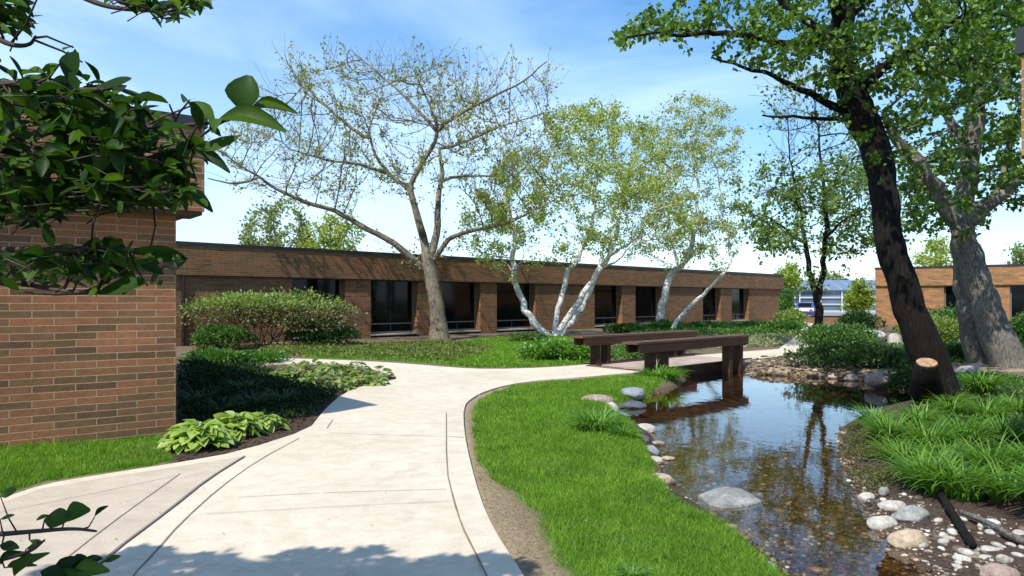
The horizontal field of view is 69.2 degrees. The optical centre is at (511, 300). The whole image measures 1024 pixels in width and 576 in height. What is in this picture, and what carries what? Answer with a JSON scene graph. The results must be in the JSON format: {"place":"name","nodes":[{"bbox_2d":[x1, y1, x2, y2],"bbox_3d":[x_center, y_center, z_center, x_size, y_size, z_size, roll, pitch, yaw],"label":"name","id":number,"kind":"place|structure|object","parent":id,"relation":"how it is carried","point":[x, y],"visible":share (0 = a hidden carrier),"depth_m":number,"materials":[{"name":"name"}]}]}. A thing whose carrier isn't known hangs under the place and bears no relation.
{"place":"outdoors","nodes":[
{"label":"outdoors","id":0,"kind":"place"},
{"bbox_2d":[0,358,640,575],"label":"path","id":1,"kind":"structure","parent":0,"point":[423,534],"depth_m":5.90,"materials":[{"name":"beige concrete"}]},
{"bbox_2d":[99,456,243,562],"bbox_3d":[-2.545,1.563,5.574,0.095,0.001,3.821,0,0,-6],"label":"path joint","id":2,"kind":"object","parent":1,"relation":"on","point":[114,550],"visible":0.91,"depth_m":5.46,"materials":[{"name":"grey concrete"}]},
{"bbox_2d":[301,333,589,367],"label":"lawn grass","id":3,"kind":"structure","parent":0,"point":[502,353],"depth_m":19.98,"materials":[{"name":"green plant"}]},
{"bbox_2d":[0,322,1023,575],"bbox_3d":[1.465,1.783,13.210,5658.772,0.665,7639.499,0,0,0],"label":"ground","id":4,"kind":"structure","parent":0,"point":[1010,512],"depth_m":6.41,"materials":[{"name":"soil"}]},
{"bbox_2d":[0,433,174,492],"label":"lawn grass","id":5,"kind":"structure","parent":4,"relation":"on","point":[59,462],"depth_m":7.31,"materials":[{"name":"green plant"}]},
{"bbox_2d":[0,91,207,447],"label":"brick building","id":6,"kind":"structure","parent":4,"relation":"on","point":[80,367],"depth_m":8.12,"materials":[{"name":"brick"}]},
{"bbox_2d":[0,456,244,575],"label":"side walk","id":7,"kind":"structure","parent":4,"relation":"on","point":[120,500],"depth_m":5.63,"materials":[{"name":"concrete"}]},
{"bbox_2d":[0,0,297,575],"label":"magnolia tree","id":8,"kind":"object","parent":4,"relation":"on","point":[118,171],"visible":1,"depth_m":1.63,"materials":[{"name":"green plant"}]},
{"bbox_2d":[187,321,266,348],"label":"round shrub","id":9,"kind":"object","parent":4,"relation":"on","point":[225,336],"visible":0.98,"depth_m":23.80,"materials":[{"name":"green plant"}]},
{"bbox_2d":[176,346,294,363],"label":"juniper shrub","id":10,"kind":"object","parent":4,"relation":"on","point":[245,355],"visible":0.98,"depth_m":18.44,"materials":[{"name":"green plant"}]},
{"bbox_2d":[176,357,346,429],"bbox_3d":[-5.062,1.503,14.412,2.732,0.359,11.763,0,0,-24],"label":"ground cover","id":11,"kind":"object","parent":4,"relation":"on","point":[197,376],"visible":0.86,"depth_m":12.26,"materials":[{"name":"green plant"}]},
{"bbox_2d":[241,412,290,433],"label":"hosta","id":12,"kind":"object","parent":4,"relation":"on","point":[268,420],"visible":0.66,"depth_m":9.09,"materials":[{"name":"green plant"}]},
{"bbox_2d":[176,286,375,347],"bbox_3d":[-8.268,0.587,25.013,7.370,2.173,4.136,0,0,0],"label":"layered shrub","id":13,"kind":"object","parent":4,"relation":"on","point":[288,307],"visible":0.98,"depth_m":24.57,"materials":[{"name":"green plant"}]},
{"bbox_2d":[237,188,314,247],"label":"distant tree","id":14,"kind":"object","parent":4,"relation":"on","point":[271,213],"visible":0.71,"depth_m":61.37,"materials":[{"name":"green plant"}]},
{"bbox_2d":[163,356,395,461],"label":"mulch","id":15,"kind":"object","parent":4,"relation":"on","point":[271,437],"visible":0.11,"depth_m":10.03,"materials":[{"name":"brown soil"}]},
{"bbox_2d":[157,419,238,454],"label":"hosta","id":16,"kind":"object","parent":15,"relation":"on","point":[186,433],"visible":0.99,"depth_m":7.91,"materials":[{"name":"green plant"}]},
{"bbox_2d":[213,411,268,441],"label":"hosta","id":17,"kind":"object","parent":15,"relation":"on","point":[247,420],"visible":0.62,"depth_m":8.66,"materials":[{"name":"green plant"}]},
{"bbox_2d":[276,319,361,345],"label":"round shrub","id":18,"kind":"object","parent":4,"relation":"on","point":[320,335],"visible":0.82,"depth_m":25.10,"materials":[{"name":"green plant"}]},
{"bbox_2d":[295,205,367,250],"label":"distant tree","id":19,"kind":"object","parent":4,"relation":"on","point":[335,241],"visible":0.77,"depth_m":59.61,"materials":[{"name":"green plant"}]},
{"bbox_2d":[259,338,493,361],"bbox_3d":[-3.776,1.520,23.925,7.920,0.360,7.497,0,0,23],"label":"ground cover","id":20,"kind":"object","parent":4,"relation":"on","point":[437,349],"visible":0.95,"depth_m":22.48,"materials":[{"name":"green plant"}]},
{"bbox_2d":[206,33,582,340],"bbox_3d":[-4.902,-4.604,28.742,14.886,13.653,11.555,0,0,0],"label":"budding tree","id":21,"kind":"object","parent":4,"relation":"on","point":[426,265],"visible":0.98,"depth_m":28.02,"materials":[{"name":"beige plant"}]},
{"bbox_2d":[176,241,783,345],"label":"brick building","id":22,"kind":"structure","parent":4,"relation":"on","point":[390,289],"depth_m":35.38,"materials":[{"name":"brick"}]},
{"bbox_2d":[292,279,340,338],"bbox_3d":[-7.911,0.315,30.082,2.418,2.370,0.450,0,0,-45],"label":"window","id":23,"kind":"structure","parent":22,"relation":"in","point":[327,287],"depth_m":30.38,"materials":[{"name":"black glass"}]},
{"bbox_2d":[371,281,417,335],"bbox_3d":[-5.278,0.315,32.712,0.450,2.370,2.544,0,0,45],"label":"window","id":24,"kind":"structure","parent":22,"relation":"in","point":[392,301],"depth_m":32.91,"materials":[{"name":"black glass"}]},
{"bbox_2d":[443,282,480,332],"bbox_3d":[-2.525,0.315,35.465,2.385,2.370,0.450,0,0,-45],"label":"window","id":25,"kind":"structure","parent":22,"relation":"in","point":[459,299],"depth_m":35.75,"materials":[{"name":"black glass"}]},
{"bbox_2d":[497,283,533,330],"bbox_3d":[0.089,0.315,38.079,2.805,2.370,0.450,0,0,-45],"label":"window","id":26,"kind":"structure","parent":22,"relation":"in","point":[510,316],"depth_m":38.19,"materials":[{"name":"black glass"}]},
{"bbox_2d":[595,286,616,326],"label":"window","id":27,"kind":"structure","parent":22,"relation":"in","point":[605,296],"depth_m":43.78,"materials":[{"name":"black glass"}]},
{"bbox_2d":[635,287,656,324],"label":"window","id":28,"kind":"structure","parent":22,"relation":"in","point":[645,297],"depth_m":46.66,"materials":[{"name":"black glass"}]},
{"bbox_2d":[703,288,720,321],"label":"window","id":29,"kind":"structure","parent":22,"relation":"in","point":[709,300],"depth_m":52.16,"materials":[{"name":"black glass"}]},
{"bbox_2d":[732,289,748,320],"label":"window","id":30,"kind":"structure","parent":22,"relation":"in","point":[738,295],"depth_m":55.09,"materials":[{"name":"black glass"}]},
{"bbox_2d":[446,410,523,575],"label":"path edging","id":31,"kind":"object","parent":4,"relation":"on","point":[494,556],"visible":0.84,"depth_m":5.58,"materials":[{"name":"beige concrete"}]},
{"bbox_2d":[446,413,487,575],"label":"path joint","id":32,"kind":"object","parent":31,"relation":"on","point":[456,506],"visible":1,"depth_m":5.52,"materials":[{"name":"grey concrete"}]},
{"bbox_2d":[467,408,570,575],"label":"dry grass","id":33,"kind":"structure","parent":4,"relation":"on","point":[480,479],"depth_m":5.38,"materials":[{"name":"plant"}]},
{"bbox_2d":[507,331,546,341],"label":"round shrub","id":34,"kind":"object","parent":4,"relation":"on","point":[518,336],"visible":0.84,"depth_m":27.12,"materials":[{"name":"green plant"}]},
{"bbox_2d":[516,335,589,360],"bbox_3d":[1.287,1.325,20.218,2.404,0.736,2.200,0,0,0],"label":"daylily mound","id":35,"kind":"object","parent":4,"relation":"on","point":[548,348],"visible":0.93,"depth_m":19.50,"materials":[{"name":"green plant"}]},
{"bbox_2d":[454,95,695,335],"bbox_3d":[2.632,-3.521,30.889,10.400,10.587,8.985,0,0,0],"label":"birch tree","id":36,"kind":"object","parent":4,"relation":"on","point":[576,310],"visible":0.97,"depth_m":30.41,"materials":[{"name":"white plant"}]},
{"bbox_2d":[562,403,634,432],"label":"daylily clump","id":37,"kind":"object","parent":4,"relation":"on","point":[588,421],"visible":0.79,"depth_m":8.98,"materials":[{"name":"green plant"}]},
{"bbox_2d":[600,321,649,333],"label":"round shrub","id":38,"kind":"object","parent":4,"relation":"on","point":[618,328],"visible":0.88,"depth_m":33.70,"materials":[{"name":"green plant"}]},
{"bbox_2d":[605,418,645,437],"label":"daylily clump","id":39,"kind":"object","parent":4,"relation":"on","point":[619,431],"visible":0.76,"depth_m":8.63,"materials":[{"name":"green plant"}]},
{"bbox_2d":[470,371,788,575],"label":"lawn grass","id":40,"kind":"structure","parent":4,"relation":"on","point":[543,407],"depth_m":6.42,"materials":[{"name":"green plant"}]},
{"bbox_2d":[610,559,657,575],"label":"grass tuft","id":41,"kind":"object","parent":4,"relation":"on","point":[642,571],"visible":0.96,"depth_m":4.30,"materials":[{"name":"green plant"}]},
{"bbox_2d":[571,330,698,364],"bbox_3d":[3.485,1.387,20.085,0.380,1.025,5.388,0,0,45],"label":"rail bench","id":42,"kind":"object","parent":4,"relation":"on","point":[600,347],"visible":0.73,"depth_m":18.99,"materials":[{"name":"brown wood"}]},
{"bbox_2d":[611,344,706,359],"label":"ground cover","id":43,"kind":"object","parent":4,"relation":"on","point":[618,353],"visible":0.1,"depth_m":20.91,"materials":[{"name":"green plant"}]},
{"bbox_2d":[634,361,693,382],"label":"daylily clump","id":44,"kind":"object","parent":4,"relation":"on","point":[666,373],"visible":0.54,"depth_m":15.52,"materials":[{"name":"green plant"}]},
{"bbox_2d":[642,318,689,329],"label":"foundation shrub","id":45,"kind":"object","parent":4,"relation":"on","point":[662,323],"visible":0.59,"depth_m":36.65,"materials":[{"name":"green plant"}]},
{"bbox_2d":[596,354,751,374],"bbox_3d":[4.265,1.702,19.065,4.400,0.315,1.838,0,0,-45],"label":"footbridge","id":46,"kind":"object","parent":4,"relation":"on","point":[699,364],"visible":0.55,"depth_m":18.51,"materials":[{"name":"beige concrete"}]},
{"bbox_2d":[617,90,750,330],"bbox_3d":[8.685,-4.544,36.893,7.316,12.656,7.906,0,0,0],"label":"birch tree","id":47,"kind":"object","parent":4,"relation":"on","point":[689,254],"visible":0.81,"depth_m":36.19,"materials":[{"name":"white plant"}]},
{"bbox_2d":[622,334,750,373],"bbox_3d":[4.215,1.448,17.315,0.380,1.145,4.964,0,0,45],"label":"bench","id":48,"kind":"object","parent":4,"relation":"on","point":[732,352],"visible":0.81,"depth_m":17.00,"materials":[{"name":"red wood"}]},
{"bbox_2d":[630,321,800,334],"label":"ground cover","id":49,"kind":"object","parent":4,"relation":"on","point":[749,329],"visible":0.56,"depth_m":34.85,"materials":[{"name":"green plant"}]},
{"bbox_2d":[698,486,761,511],"bbox_3d":[1.975,1.764,6.660,0.500,0.092,0.685,0,0,44],"label":"rock","id":50,"kind":"object","parent":4,"relation":"on","point":[726,499],"visible":0.97,"depth_m":6.54,"materials":[{"name":"grey stone"}]},
{"bbox_2d":[714,331,796,349],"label":"ground cover","id":51,"kind":"object","parent":4,"relation":"on","point":[771,339],"visible":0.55,"depth_m":27.96,"materials":[{"name":"green plant"}]},
{"bbox_2d":[760,318,809,333],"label":"foundation shrub","id":52,"kind":"object","parent":4,"relation":"on","point":[788,324],"visible":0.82,"depth_m":35.40,"materials":[{"name":"green plant"}]},
{"bbox_2d":[777,285,795,315],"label":"round shrub","id":53,"kind":"object","parent":4,"relation":"on","point":[785,301],"visible":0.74,"depth_m":49.66,"materials":[{"name":"green plant"}]},
{"bbox_2d":[771,306,808,323],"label":"round shrub","id":54,"kind":"object","parent":4,"relation":"on","point":[796,314],"visible":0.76,"depth_m":44.69,"materials":[{"name":"green plant"}]},
{"bbox_2d":[773,259,808,295],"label":"distant tree","id":55,"kind":"object","parent":4,"relation":"on","point":[792,279],"visible":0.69,"depth_m":71.44,"materials":[{"name":"green plant"}]},
{"bbox_2d":[654,426,932,575],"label":"stream pebbles","id":56,"kind":"object","parent":4,"relation":"on","point":[805,546],"visible":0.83,"depth_m":7.04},
{"bbox_2d":[608,0,1023,404],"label":"pond tree","id":57,"kind":"object","parent":4,"relation":"on","point":[851,83],"visible":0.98,"depth_m":10.95,"materials":[{"name":"green plant"}]},
{"bbox_2d":[745,354,901,385],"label":"gravel","id":58,"kind":"structure","parent":4,"relation":"on","point":[778,360],"depth_m":17.90,"materials":[{"name":"beige gravel"}]},
{"bbox_2d":[724,65,924,324],"bbox_3d":[10.896,-3.550,25.985,7.139,10.630,6.764,0,0,0],"label":"twin stemmed tree","id":59,"kind":"object","parent":4,"relation":"on","point":[831,195],"visible":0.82,"depth_m":25.41,"materials":[{"name":"green plant"}]},
{"bbox_2d":[794,320,882,347],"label":"pond shrub","id":60,"kind":"object","parent":4,"relation":"on","point":[817,332],"visible":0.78,"depth_m":21.03,"materials":[{"name":"green plant"}]},
{"bbox_2d":[775,339,908,370],"bbox_3d":[8.154,1.264,17.569,3.611,0.737,2.494,0,0,0],"label":"pond shrub","id":61,"kind":"object","parent":4,"relation":"on","point":[856,354],"visible":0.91,"depth_m":17.08,"materials":[{"name":"green plant"}]},
{"bbox_2d":[833,273,875,313],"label":"distant tree","id":62,"kind":"object","parent":4,"relation":"on","point":[859,294],"visible":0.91,"depth_m":54.65,"materials":[{"name":"green plant"}]},
{"bbox_2d":[833,307,888,333],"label":"round shrub","id":63,"kind":"object","parent":4,"relation":"on","point":[861,317],"visible":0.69,"depth_m":32.72,"materials":[{"name":"green plant"}]},
{"bbox_2d":[840,414,898,492],"bbox_3d":[4.085,1.655,8.462,0.683,0.253,4.135,0,0,24],"label":"ground cover","id":64,"kind":"object","parent":4,"relation":"on","point":[862,450],"visible":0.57,"depth_m":7.98,"materials":[{"name":"green plant"}]},
{"bbox_2d":[839,402,906,425],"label":"daylily clump","id":65,"kind":"object","parent":4,"relation":"on","point":[870,412],"visible":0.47,"depth_m":9.34,"materials":[{"name":"green plant"}]},
{"bbox_2d":[866,516,897,530],"bbox_3d":[2.895,1.750,5.807,0.235,0.140,0.145,0,0,0],"label":"rock","id":66,"kind":"object","parent":4,"relation":"on","point":[874,523],"visible":0.83,"depth_m":5.76,"materials":[{"name":"grey stone"}]},
{"bbox_2d":[864,371,899,388],"bbox_3d":[7.534,1.604,14.984,0.826,0.368,0.506,0,0,0],"label":"rock","id":67,"kind":"object","parent":4,"relation":"on","point":[877,380],"visible":0.59,"depth_m":14.86,"materials":[{"name":"grey stone"}]},
{"bbox_2d":[846,409,932,444],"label":"daylily clump","id":68,"kind":"object","parent":4,"relation":"on","point":[879,433],"visible":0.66,"depth_m":8.30,"materials":[{"name":"green plant"}]},
{"bbox_2d":[877,500,906,510],"bbox_3d":[3.210,1.752,6.259,0.249,0.127,0.150,0,0,0],"label":"rock","id":69,"kind":"object","parent":4,"relation":"on","point":[893,505],"visible":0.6,"depth_m":6.22,"materials":[{"name":"grey stone"}]},
{"bbox_2d":[882,354,911,394],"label":"round shrub","id":70,"kind":"object","parent":4,"relation":"on","point":[902,375],"visible":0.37,"depth_m":14.25,"materials":[{"name":"green plant"}]},
{"bbox_2d":[861,428,951,462],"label":"daylily clump","id":71,"kind":"object","parent":4,"relation":"on","point":[899,448],"visible":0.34,"depth_m":7.73,"materials":[{"name":"green plant"}]},
{"bbox_2d":[887,529,928,547],"bbox_3d":[2.877,1.741,5.376,0.275,0.161,0.188,0,0,33],"label":"rock","id":72,"kind":"object","parent":4,"relation":"on","point":[907,538],"visible":0.81,"depth_m":5.33,"materials":[{"name":"beige stone"}]},
{"bbox_2d":[891,505,930,522],"bbox_3d":[3.197,1.720,5.928,0.319,0.161,0.186,0,0,0],"label":"rock","id":73,"kind":"object","parent":4,"relation":"on","point":[913,513],"visible":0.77,"depth_m":5.88,"materials":[{"name":"grey stone"}]},
{"bbox_2d":[882,397,953,426],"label":"daylily clump","id":74,"kind":"object","parent":4,"relation":"on","point":[914,412],"visible":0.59,"depth_m":9.40,"materials":[{"name":"green plant"}]},
{"bbox_2d":[867,438,974,488],"bbox_3d":[3.833,1.541,6.896,1.022,0.432,1.063,0,0,0],"label":"daylily clump","id":75,"kind":"object","parent":4,"relation":"on","point":[908,482],"visible":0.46,"depth_m":6.98,"materials":[{"name":"green plant"}]},
{"bbox_2d":[887,313,960,344],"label":"hedge","id":76,"kind":"object","parent":4,"relation":"on","point":[948,329],"visible":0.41,"depth_m":25.27,"materials":[{"name":"green plant"}]},
{"bbox_2d":[877,411,975,449],"bbox_3d":[4.433,1.405,8.013,0.996,0.420,0.970,0,0,37],"label":"daylily clump","id":77,"kind":"object","parent":4,"relation":"on","point":[942,433],"visible":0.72,"depth_m":7.92,"materials":[{"name":"green plant"}]},
{"bbox_2d":[910,234,952,265],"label":"distant tree","id":78,"kind":"object","parent":4,"relation":"on","point":[935,246],"visible":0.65,"depth_m":74.17,"materials":[{"name":"green plant"}]},
{"bbox_2d":[846,475,1023,575],"bbox_3d":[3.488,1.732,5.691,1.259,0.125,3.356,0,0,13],"label":"gravel","id":79,"kind":"structure","parent":4,"relation":"on","point":[936,536],"depth_m":5.41,"materials":[{"name":"grey gravel"}]},
{"bbox_2d":[936,490,976,548],"bbox_3d":[3.538,1.693,5.979,0.082,0.084,1.787,0,0,23],"label":"fallen log","id":80,"kind":"object","parent":79,"relation":"on","point":[959,524],"visible":0.77,"depth_m":5.65,"materials":[{"name":"brown wood"}]},
{"bbox_2d":[959,510,1023,544],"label":"fallen branch","id":81,"kind":"object","parent":79,"relation":"on","point":[1007,533],"visible":1,"depth_m":5.43,"materials":[{"name":"grey wood"}]},
{"bbox_2d":[885,446,990,496],"bbox_3d":[3.793,1.523,6.606,0.973,0.458,1.007,0,0,0],"label":"daylily clump","id":82,"kind":"object","parent":4,"relation":"on","point":[929,485],"visible":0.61,"depth_m":6.53,"materials":[{"name":"green plant"}]},
{"bbox_2d":[897,435,989,466],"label":"daylily clump","id":83,"kind":"object","parent":4,"relation":"on","point":[948,451],"visible":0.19,"depth_m":7.46,"materials":[{"name":"green plant"}]},
{"bbox_2d":[875,264,1023,325],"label":"brick building","id":84,"kind":"structure","parent":4,"relation":"on","point":[937,281],"depth_m":44.42,"materials":[{"name":"brick"}]},
{"bbox_2d":[1010,285,1023,320],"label":"window","id":85,"kind":"structure","parent":84,"relation":"in","point":[1016,291],"depth_m":42.41,"materials":[{"name":"black glass"}]},
{"bbox_2d":[881,0,1023,368],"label":"grey tree","id":86,"kind":"object","parent":4,"relation":"on","point":[987,335],"visible":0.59,"depth_m":16.53,"materials":[{"name":"green plant"}]},
{"bbox_2d":[922,388,986,416],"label":"daylily clump","id":87,"kind":"object","parent":4,"relation":"on","point":[955,404],"visible":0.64,"depth_m":10.13,"materials":[{"name":"green plant"}]},
{"bbox_2d":[944,340,965,361],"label":"round shrub","id":88,"kind":"object","parent":4,"relation":"on","point":[954,351],"visible":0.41,"depth_m":18.17,"materials":[{"name":"green plant"}]},
{"bbox_2d":[895,370,1023,442],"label":"ground cover","id":89,"kind":"object","parent":4,"relation":"on","point":[1019,380],"visible":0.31,"depth_m":11.45,"materials":[{"name":"green plant"}]},
{"bbox_2d":[896,445,1023,501],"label":"daylily clump","id":90,"kind":"object","parent":4,"relation":"on","point":[954,491],"visible":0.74,"depth_m":6.38,"materials":[{"name":"green plant"}]},
{"bbox_2d":[919,408,1015,446],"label":"daylily clump","id":91,"kind":"object","parent":4,"relation":"on","point":[979,431],"visible":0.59,"depth_m":8.10,"materials":[{"name":"green plant"}]},
{"bbox_2d":[928,427,1023,476],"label":"daylily clump","id":92,"kind":"object","parent":4,"relation":"on","point":[973,450],"visible":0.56,"depth_m":6.75,"materials":[{"name":"green plant"}]},
{"bbox_2d":[944,451,1023,503],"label":"daylily clump","id":93,"kind":"object","parent":4,"relation":"on","point":[998,495],"visible":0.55,"depth_m":6.17,"materials":[{"name":"green plant"}]},
{"bbox_2d":[954,369,1016,393],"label":"daylily clump","id":94,"kind":"object","parent":4,"relation":"on","point":[983,384],"visible":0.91,"depth_m":11.74,"materials":[{"name":"green plant"}]},
{"bbox_2d":[953,394,1023,420],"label":"daylily clump","id":95,"kind":"object","parent":4,"relation":"on","point":[995,407],"visible":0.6,"depth_m":9.90,"materials":[{"name":"green plant"}]},
{"bbox_2d":[954,406,1023,447],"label":"daylily clump","id":96,"kind":"object","parent":4,"relation":"on","point":[1016,430],"visible":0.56,"depth_m":8.16,"materials":[{"name":"green plant"}]},
{"bbox_2d":[979,562,1019,575],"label":"rock","id":97,"kind":"object","parent":4,"relation":"on","point":[992,569],"visible":1,"depth_m":4.68,"materials":[{"name":"stone"}]},
{"bbox_2d":[979,425,1023,470],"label":"daylily clump","id":98,"kind":"object","parent":4,"relation":"on","point":[1011,448],"visible":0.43,"depth_m":6.87,"materials":[{"name":"green plant"}]},
{"bbox_2d":[980,391,1023,416],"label":"daylily clump","id":99,"kind":"object","parent":4,"relation":"on","point":[1020,406],"visible":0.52,"depth_m":10.17,"materials":[{"name":"green plant"}]},
{"bbox_2d":[980,448,1023,497],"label":"daylily clump","id":100,"kind":"object","parent":4,"relation":"on","point":[1020,487],"visible":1,"depth_m":5.87,"materials":[{"name":"green plant"}]},
{"bbox_2d":[1002,240,1023,263],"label":"distant tree","id":101,"kind":"object","parent":4,"relation":"on","point":[1017,252],"visible":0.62,"depth_m":79.53,"materials":[{"name":"green plant"}]},
{"bbox_2d":[1008,308,1023,346],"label":"hedge","id":102,"kind":"object","parent":4,"relation":"on","point":[1017,325],"visible":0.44,"depth_m":25.62,"materials":[{"name":"green plant"}]},
{"bbox_2d":[1016,27,1023,155],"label":"brick building","id":103,"kind":"structure","parent":4,"relation":"on","point":[1020,42],"depth_m":5.71,"materials":[{"name":"brick"}]},
{"bbox_2d":[0,0,1023,279],"label":"sky","id":104,"kind":"structure","parent":0,"point":[197,57],"materials":[{"name":"blue"}]},
{"bbox_2d":[695,322,812,364],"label":"path","id":105,"kind":"structure","parent":0,"point":[791,344],"depth_m":22.50,"materials":[{"name":"beige concrete"}]},
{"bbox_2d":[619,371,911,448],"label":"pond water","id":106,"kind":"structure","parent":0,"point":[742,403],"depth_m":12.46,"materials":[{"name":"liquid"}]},
{"bbox_2d":[805,312,875,315],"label":"parking pavement","id":107,"kind":"structure","parent":0,"point":[834,313],"depth_m":90.28,"materials":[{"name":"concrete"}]},
{"bbox_2d":[782,280,875,311],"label":"glass building","id":108,"kind":"structure","parent":107,"relation":"on","point":[831,300],"depth_m":99.49,"materials":[{"name":"blue glass"}]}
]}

